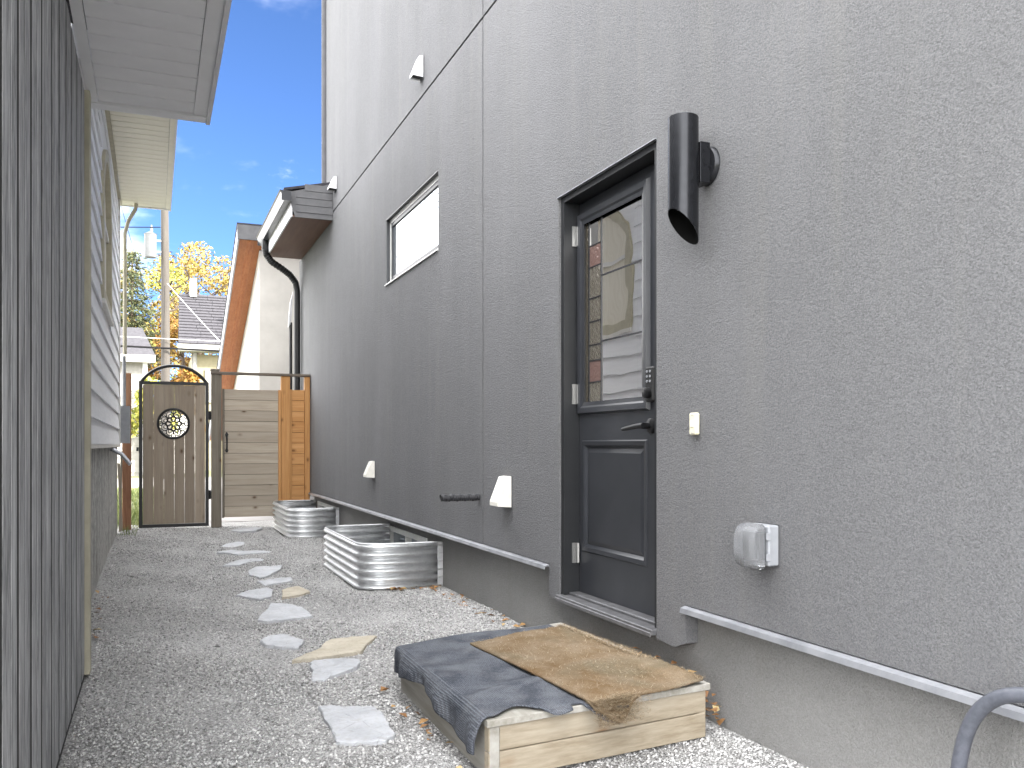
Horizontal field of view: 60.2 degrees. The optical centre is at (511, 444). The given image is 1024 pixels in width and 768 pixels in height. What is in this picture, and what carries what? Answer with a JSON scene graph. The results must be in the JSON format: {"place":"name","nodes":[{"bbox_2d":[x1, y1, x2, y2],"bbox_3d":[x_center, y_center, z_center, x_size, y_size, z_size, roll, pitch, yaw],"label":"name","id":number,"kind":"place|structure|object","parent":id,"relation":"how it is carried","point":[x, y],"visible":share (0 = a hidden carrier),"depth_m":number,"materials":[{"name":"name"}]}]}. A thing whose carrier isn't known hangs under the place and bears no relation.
{"place":"outdoors","nodes":[
{"label":"outdoors","id":0,"kind":"place"},
{"bbox_2d":[117,327,154,475],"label":"garage","id":1,"kind":"structure","parent":0,"point":[138,360],"depth_m":31.31,"materials":[{"name":"metal"}]},
{"bbox_2d":[117,404,121,475],"bbox_3d":[-14.825,-0.170,30.682,2.400,2.500,0.030,0,0,-22],"label":"door","id":2,"kind":"structure","parent":1,"relation":"in","point":[118,448],"depth_m":31.06,"materials":[{"name":"white"}]},
{"bbox_2d":[117,471,210,524],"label":"ground","id":3,"kind":"structure","parent":0,"point":[138,498],"depth_m":29.98,"materials":[{"name":"soil"}]},
{"bbox_2d":[0,0,231,767],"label":"shed","id":4,"kind":"structure","parent":3,"relation":"on","point":[159,58],"depth_m":2.83,"materials":[{"name":"grey wood"}]},
{"bbox_2d":[71,23,177,596],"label":"clapboard house","id":5,"kind":"structure","parent":3,"relation":"on","point":[134,154],"depth_m":8.52,"materials":[{"name":"grey wood"}]},
{"bbox_2d":[98,149,113,326],"bbox_3d":[-3.656,-1.885,7.927,0.086,1.450,1.580,0,0,-22],"label":"arched window","id":6,"kind":"structure","parent":5,"relation":"in","point":[106,220],"depth_m":8.13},
{"bbox_2d":[120,267,149,334],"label":"tree","id":7,"kind":"object","parent":3,"relation":"on","point":[120,299],"visible":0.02,"depth_m":47.85,"materials":[{"name":"green plant"}]},
{"bbox_2d":[120,248,160,380],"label":"spruce tree","id":8,"kind":"object","parent":3,"relation":"on","point":[136,319],"visible":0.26,"depth_m":42.17,"materials":[{"name":"green plant"}]},
{"bbox_2d":[117,486,176,536],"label":"grass","id":9,"kind":"structure","parent":3,"relation":"on","point":[134,497],"depth_m":14.00,"materials":[{"name":"green plant"}]},
{"bbox_2d":[131,376,179,439],"bbox_3d":[-12.404,-0.627,30.689,1.904,3.630,1.836,0,0,10],"label":"bush","id":10,"kind":"object","parent":3,"relation":"on","point":[134,425],"visible":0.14,"depth_m":30.23,"materials":[{"name":"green plant"}]},
{"bbox_2d":[135,258,189,380],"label":"tree","id":11,"kind":"object","parent":3,"relation":"on","point":[171,278],"visible":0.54,"depth_m":48.12,"materials":[{"name":"yellow plant"}]},
{"bbox_2d":[117,477,210,488],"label":"back lane","id":12,"kind":"structure","parent":3,"relation":"on","point":[135,482],"depth_m":25.30,"materials":[{"name":"white concrete"}]},
{"bbox_2d":[161,210,170,434],"bbox_3d":[-11.820,-4.120,27.558,2.220,10.601,0.330,0,0,-22],"label":"utility pole","id":13,"kind":"object","parent":12,"relation":"on","point":[165,320],"visible":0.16,"depth_m":27.83,"materials":[{"name":"brown wood"}]},
{"bbox_2d":[121,206,152,315],"bbox_3d":[-11.707,-7.970,25.898,0.016,7.906,3.562,0,0,16],"label":"wire","id":14,"kind":"object","parent":13,"relation":"attached to","point":[137,263],"visible":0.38,"depth_m":26.96,"materials":[{"name":"black"}]},
{"bbox_2d":[120,227,160,227],"bbox_3d":[-25.812,-6.029,18.664,34.658,1.610,0.032,0,0,-31],"label":"wire","id":15,"kind":"object","parent":13,"relation":"attached to","point":[142,227],"visible":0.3,"depth_m":27.41,"materials":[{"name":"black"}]},
{"bbox_2d":[144,225,160,258],"bbox_3d":[-11.238,-6.360,27.600,0.510,1.020,0.400,0,0,-22],"label":"transformer","id":16,"kind":"object","parent":13,"relation":"attached to","point":[150,244],"visible":1,"depth_m":27.45,"materials":[{"name":"white metal"}]},
{"bbox_2d":[120,345,218,351],"bbox_3d":[-10.260,-3.120,27.943,46.001,0.659,0.068,0,0,-22],"label":"wire","id":17,"kind":"object","parent":13,"relation":"attached to","point":[171,348],"visible":0.1,"depth_m":27.73,"materials":[{"name":"black"}]},
{"bbox_2d":[120,336,219,341],"bbox_3d":[-10.256,-3.220,27.933,46.000,0.417,0.020,0,0,-22],"label":"wire","id":18,"kind":"object","parent":13,"relation":"attached to","point":[175,339],"visible":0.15,"depth_m":27.80,"materials":[{"name":"grey"}]},
{"bbox_2d":[167,283,219,340],"bbox_3d":[-9.383,-3.670,27.112,3.194,2.813,0.020,0,0,24],"label":"wire","id":19,"kind":"object","parent":13,"relation":"attached to","point":[194,314],"visible":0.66,"depth_m":27.29,"materials":[{"name":"grey"}]},
{"bbox_2d":[148,315,190,380],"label":"tree","id":20,"kind":"object","parent":3,"relation":"on","point":[173,337],"visible":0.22,"depth_m":41.84,"materials":[{"name":"yellow plant"}]},
{"bbox_2d":[160,415,186,435],"bbox_3d":[-11.984,-0.020,31.420,1.820,2.100,0.080,0,0,-22],"label":"fence","id":21,"kind":"object","parent":3,"relation":"on","point":[181,426],"visible":0.01,"depth_m":31.46,"materials":[{"name":"white"}]},
{"bbox_2d":[170,369,199,414],"bbox_3d":[-13.098,-0.937,34.638,2.115,4.240,1.928,0,0,-22],"label":"bush","id":22,"kind":"object","parent":3,"relation":"on","point":[187,375],"visible":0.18,"depth_m":34.41,"materials":[{"name":"orange plant"}]},
{"bbox_2d":[143,241,228,378],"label":"tree","id":23,"kind":"object","parent":3,"relation":"on","point":[222,289],"visible":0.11,"depth_m":51.59,"materials":[{"name":"yellow plant"}]},
{"bbox_2d":[170,241,231,376],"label":"tree","id":24,"kind":"object","parent":3,"relation":"on","point":[204,272],"visible":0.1,"depth_m":55.84,"materials":[{"name":"yellow plant"}]},
{"bbox_2d":[178,278,226,470],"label":"house","id":25,"kind":"structure","parent":3,"relation":"on","point":[208,310],"depth_m":38.39,"materials":[{"name":"grey"}]},
{"bbox_2d":[205,370,210,402],"bbox_3d":[-12.797,-2.520,38.024,0.780,1.400,0.090,0,0,-22],"label":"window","id":26,"kind":"structure","parent":25,"relation":"in","point":[207,372],"depth_m":37.90,"materials":[{"name":"white"}]},
{"bbox_2d":[256,0,1023,767],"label":"stucco house","id":27,"kind":"structure","parent":3,"relation":"on","point":[508,270],"depth_m":3.40,"materials":[{"name":"grey paint"}]},
{"bbox_2d":[288,292,292,388],"bbox_3d":[-3.209,-0.570,12.792,0.074,3.300,0.044,0,0,-22],"label":"conduit","id":28,"kind":"object","parent":27,"relation":"attached to","point":[290,336],"visible":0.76,"depth_m":12.78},
{"bbox_2d":[317,501,334,507],"bbox_3d":[-2.317,0.903,11.185,0.082,0.313,1.230,0,0,-22],"label":"basement window","id":29,"kind":"structure","parent":27,"relation":"in","point":[319,504],"depth_m":11.41,"materials":[{"name":"plastic"}]},
{"bbox_2d":[327,176,336,192],"bbox_3d":[-2.095,-3.037,10.282,0.088,0.162,0.142,0,0,-22],"label":"vent hood","id":30,"kind":"object","parent":27,"relation":"attached to","point":[332,186],"visible":1,"depth_m":10.23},
{"bbox_2d":[363,460,374,478],"bbox_3d":[-1.377,0.240,8.512,0.088,0.177,0.142,0,0,-22],"label":"vent hood","id":31,"kind":"object","parent":27,"relation":"attached to","point":[369,471],"visible":1,"depth_m":8.46,"materials":[{"name":"white plastic"}]},
{"bbox_2d":[389,525,427,542],"bbox_3d":[-0.893,0.903,7.677,0.082,0.313,1.300,0,0,-22],"label":"basement window","id":32,"kind":"structure","parent":27,"relation":"in","point":[397,535],"depth_m":7.81,"materials":[{"name":"plastic"}]},
{"bbox_2d":[385,170,437,285],"bbox_3d":[-0.808,-1.757,7.361,0.122,0.615,1.610,0,0,-22],"label":"window","id":33,"kind":"structure","parent":27,"relation":"in","point":[412,229],"depth_m":7.39,"materials":[{"name":"glass"}]},
{"bbox_2d":[410,55,423,82],"bbox_3d":[-0.752,-2.974,6.974,0.088,0.187,0.102,0,0,-22],"label":"vent hood","id":34,"kind":"object","parent":27,"relation":"attached to","point":[417,73],"visible":1,"depth_m":6.94,"materials":[{"name":"white plastic"}]},
{"bbox_2d":[440,493,479,501],"bbox_3d":[-0.335,0.342,5.713,0.270,0.052,0.049,0,0,-22],"label":"drain pipe","id":35,"kind":"object","parent":27,"relation":"attached to","point":[459,497],"visible":1,"depth_m":5.70,"materials":[{"name":"rubber"}]},
{"bbox_2d":[490,475,511,509],"bbox_3d":[-0.067,0.283,5.277,0.093,0.202,0.142,0,0,-22],"label":"vent hood","id":36,"kind":"object","parent":27,"relation":"attached to","point":[501,496],"visible":1,"depth_m":5.23,"materials":[{"name":"white plastic"}]},
{"bbox_2d":[572,163,654,616],"bbox_3d":[0.509,-0.245,4.218,0.115,2.026,0.895,0,0,-22],"label":"door","id":37,"kind":"structure","parent":27,"relation":"in","point":[613,237],"depth_m":4.26,"materials":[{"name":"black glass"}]},
{"bbox_2d":[668,112,719,244],"bbox_3d":[0.673,-0.999,3.349,0.172,0.474,0.148,0,0,-22],"label":"wall lamp","id":38,"kind":"object","parent":27,"relation":"attached to","point":[693,164],"visible":1,"depth_m":3.30,"materials":[{"name":"black metal"}]},
{"bbox_2d":[689,413,699,434],"bbox_3d":[0.711,-0.082,3.451,0.025,0.087,0.050,0,0,-22],"label":"doorbell","id":39,"kind":"object","parent":27,"relation":"attached to","point":[694,423],"visible":1,"depth_m":3.44,"materials":[{"name":"white plastic"}]},
{"bbox_2d":[734,521,779,569],"bbox_3d":[0.834,0.347,3.032,0.114,0.154,0.126,0,0,-22],"label":"outlet box","id":40,"kind":"object","parent":27,"relation":"attached to","point":[757,545],"visible":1,"depth_m":2.99,"materials":[{"name":"white plastic"}]},
{"bbox_2d":[950,687,1023,767],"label":"metal pipe","id":41,"kind":"object","parent":27,"relation":"attached to","point":[980,709],"visible":1,"depth_m":2.16,"materials":[{"name":"grey metal"}]},
{"bbox_2d":[118,0,320,380],"label":"sky","id":42,"kind":"structure","parent":0,"point":[262,137],"materials":[{"name":"blue"}]},
{"bbox_2d":[209,487,274,521],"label":"driveway","id":43,"kind":"structure","parent":0,"point":[245,519],"depth_m":13.00,"materials":[{"name":"white concrete"}]},
{"bbox_2d":[209,222,300,441],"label":"garage","id":44,"kind":"structure","parent":0,"point":[255,330],"depth_m":13.72,"materials":[{"name":"white paint"}]},
{"bbox_2d":[58,520,808,767],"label":"gravel path","id":45,"kind":"structure","parent":0,"point":[222,719],"depth_m":4.30,"materials":[{"name":"grey gravel"}]},
{"bbox_2d":[117,463,122,530],"bbox_3d":[-4.898,0.655,11.039,0.065,0.850,0.020,0,0,-22],"label":"lath","id":46,"kind":"object","parent":45,"relation":"on","point":[118,465],"visible":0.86,"depth_m":11.03,"materials":[{"name":"wood"}]},
{"bbox_2d":[119,451,122,531],"bbox_3d":[-4.858,0.580,10.968,0.045,1.000,0.020,0,0,-22],"label":"lath","id":47,"kind":"object","parent":45,"relation":"on","point":[120,499],"visible":0.86,"depth_m":10.96,"materials":[{"name":"wood"}]},
{"bbox_2d":[122,373,130,529],"bbox_3d":[-4.867,0.098,11.159,0.104,2.005,0.100,0,0,-22],"label":"gate post","id":48,"kind":"object","parent":45,"relation":"on","point":[126,490],"visible":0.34,"depth_m":11.12,"materials":[{"name":"brown wood"}]},
{"bbox_2d":[221,542,244,547],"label":"flagstone","id":49,"kind":"object","parent":45,"relation":"on","point":[228,545],"visible":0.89,"depth_m":9.46,"materials":[{"name":"stone"}]},
{"bbox_2d":[223,558,263,566],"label":"flagstone","id":50,"kind":"object","parent":45,"relation":"on","point":[241,562],"visible":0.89,"depth_m":7.88,"materials":[{"name":"stone"}]},
{"bbox_2d":[217,550,270,555],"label":"flagstone","id":51,"kind":"object","parent":45,"relation":"on","point":[234,552],"visible":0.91,"depth_m":8.68,"materials":[{"name":"stone"}]},
{"bbox_2d":[231,527,262,532],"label":"flagstone","id":52,"kind":"object","parent":45,"relation":"on","point":[248,530],"visible":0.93,"depth_m":11.16,"materials":[{"name":"stone"}]},
{"bbox_2d":[236,587,272,601],"bbox_3d":[-1.790,1.080,6.340,0.348,0.052,0.308,0,0,38],"label":"flagstone","id":53,"kind":"object","parent":45,"relation":"on","point":[261,594],"visible":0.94,"depth_m":6.29,"materials":[{"name":"stone"}]},
{"bbox_2d":[210,368,309,527],"bbox_3d":[-3.349,0.043,11.775,1.279,2.075,0.140,0,0,-22],"label":"fence","id":54,"kind":"object","parent":45,"relation":"on","point":[295,444],"visible":0.83,"depth_m":11.86,"materials":[{"name":"brown wood"}]},
{"bbox_2d":[136,364,210,527],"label":"metal gate","id":55,"kind":"structure","parent":54,"relation":"attached to","point":[176,479],"depth_m":11.36,"materials":[{"name":"brown wood"}]},
{"bbox_2d":[222,389,280,517],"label":"wooden gate","id":56,"kind":"structure","parent":54,"relation":"attached to","point":[251,453],"depth_m":11.71,"materials":[{"name":"brown wood"}]},
{"bbox_2d":[248,565,282,578],"bbox_3d":[-2.095,1.072,7.368,0.262,0.052,0.636,0,0,1],"label":"flagstone","id":57,"kind":"object","parent":45,"relation":"on","point":[259,572],"visible":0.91,"depth_m":7.37,"materials":[{"name":"stone"}]},
{"bbox_2d":[256,577,292,585],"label":"flagstone","id":58,"kind":"object","parent":45,"relation":"on","point":[270,582],"visible":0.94,"depth_m":6.86,"materials":[{"name":"stone"}]},
{"bbox_2d":[260,634,304,649],"bbox_3d":[-1.254,1.092,4.833,0.327,0.052,0.199,0,0,44],"label":"flagstone","id":59,"kind":"object","parent":45,"relation":"on","point":[282,641],"visible":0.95,"depth_m":4.81,"materials":[{"name":"stone"}]},
{"bbox_2d":[258,603,312,623],"bbox_3d":[-1.494,1.088,5.702,0.340,0.050,0.610,0,0,-22],"label":"flagstone","id":60,"kind":"object","parent":45,"relation":"on","point":[278,612],"visible":0.91,"depth_m":5.58,"materials":[{"name":"stone"}]},
{"bbox_2d":[282,586,309,599],"bbox_3d":[-1.592,1.079,6.423,0.220,0.045,0.460,0,0,-22],"label":"flagstone","id":61,"kind":"object","parent":45,"relation":"on","point":[293,592],"visible":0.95,"depth_m":6.34,"materials":[{"name":"beige stone"}]},
{"bbox_2d":[273,500,338,537],"bbox_3d":[-2.614,0.924,11.048,0.589,0.373,1.635,0,0,-22],"label":"window well","id":62,"kind":"object","parent":45,"relation":"on","point":[300,518],"depth_m":10.34,"materials":[{"name":"metal"}]},
{"bbox_2d":[292,635,376,663],"bbox_3d":[-0.906,1.085,4.655,0.276,0.055,0.559,0,0,12],"label":"flagstone","id":63,"kind":"object","parent":45,"relation":"on","point":[342,647],"visible":0.94,"depth_m":4.62,"materials":[{"name":"beige stone"}]},
{"bbox_2d":[309,658,359,682],"bbox_3d":[-0.845,1.085,4.235,0.244,0.047,0.391,0,0,-14],"label":"flagstone","id":64,"kind":"object","parent":45,"relation":"on","point":[323,670],"visible":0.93,"depth_m":4.24,"materials":[{"name":"stone"}]},
{"bbox_2d":[318,705,395,745],"bbox_3d":[-0.597,1.081,3.406,0.235,0.047,0.502,0,0,-22],"label":"flagstone","id":65,"kind":"object","parent":45,"relation":"on","point":[356,725],"visible":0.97,"depth_m":3.35,"materials":[{"name":"stone"}]},
{"bbox_2d":[323,523,442,590],"bbox_3d":[-1.125,0.919,7.314,0.640,0.383,1.635,0,0,-22],"label":"window well","id":66,"kind":"object","parent":45,"relation":"on","point":[368,557],"depth_m":6.63,"materials":[{"name":"metal"}]},
{"bbox_2d":[93,585,724,767],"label":"leaf litter","id":67,"kind":"object","parent":45,"relation":"on","point":[714,709],"visible":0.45,"depth_m":3.62,"materials":[{"name":"brown plant"}]},
{"bbox_2d":[399,623,709,767],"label":"step box","id":68,"kind":"object","parent":45,"relation":"on","point":[520,737],"visible":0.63,"depth_m":3.02,"materials":[{"name":"brown wood"}]},
{"bbox_2d":[394,624,628,754],"bbox_3d":[0.045,0.928,3.541,0.872,0.141,1.303,0,0,-22],"label":"carpet","id":69,"kind":"object","parent":68,"relation":"on","point":[469,689],"visible":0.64,"depth_m":3.23,"materials":[{"name":"grey fabric"}]},
{"bbox_2d":[470,623,707,728],"bbox_3d":[0.276,0.884,3.527,0.621,0.086,1.295,0,0,-22],"label":"coir mat","id":70,"kind":"object","parent":69,"relation":"on","point":[601,677],"visible":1,"depth_m":3.40,"materials":[{"name":"brown wicker"}]}
]}

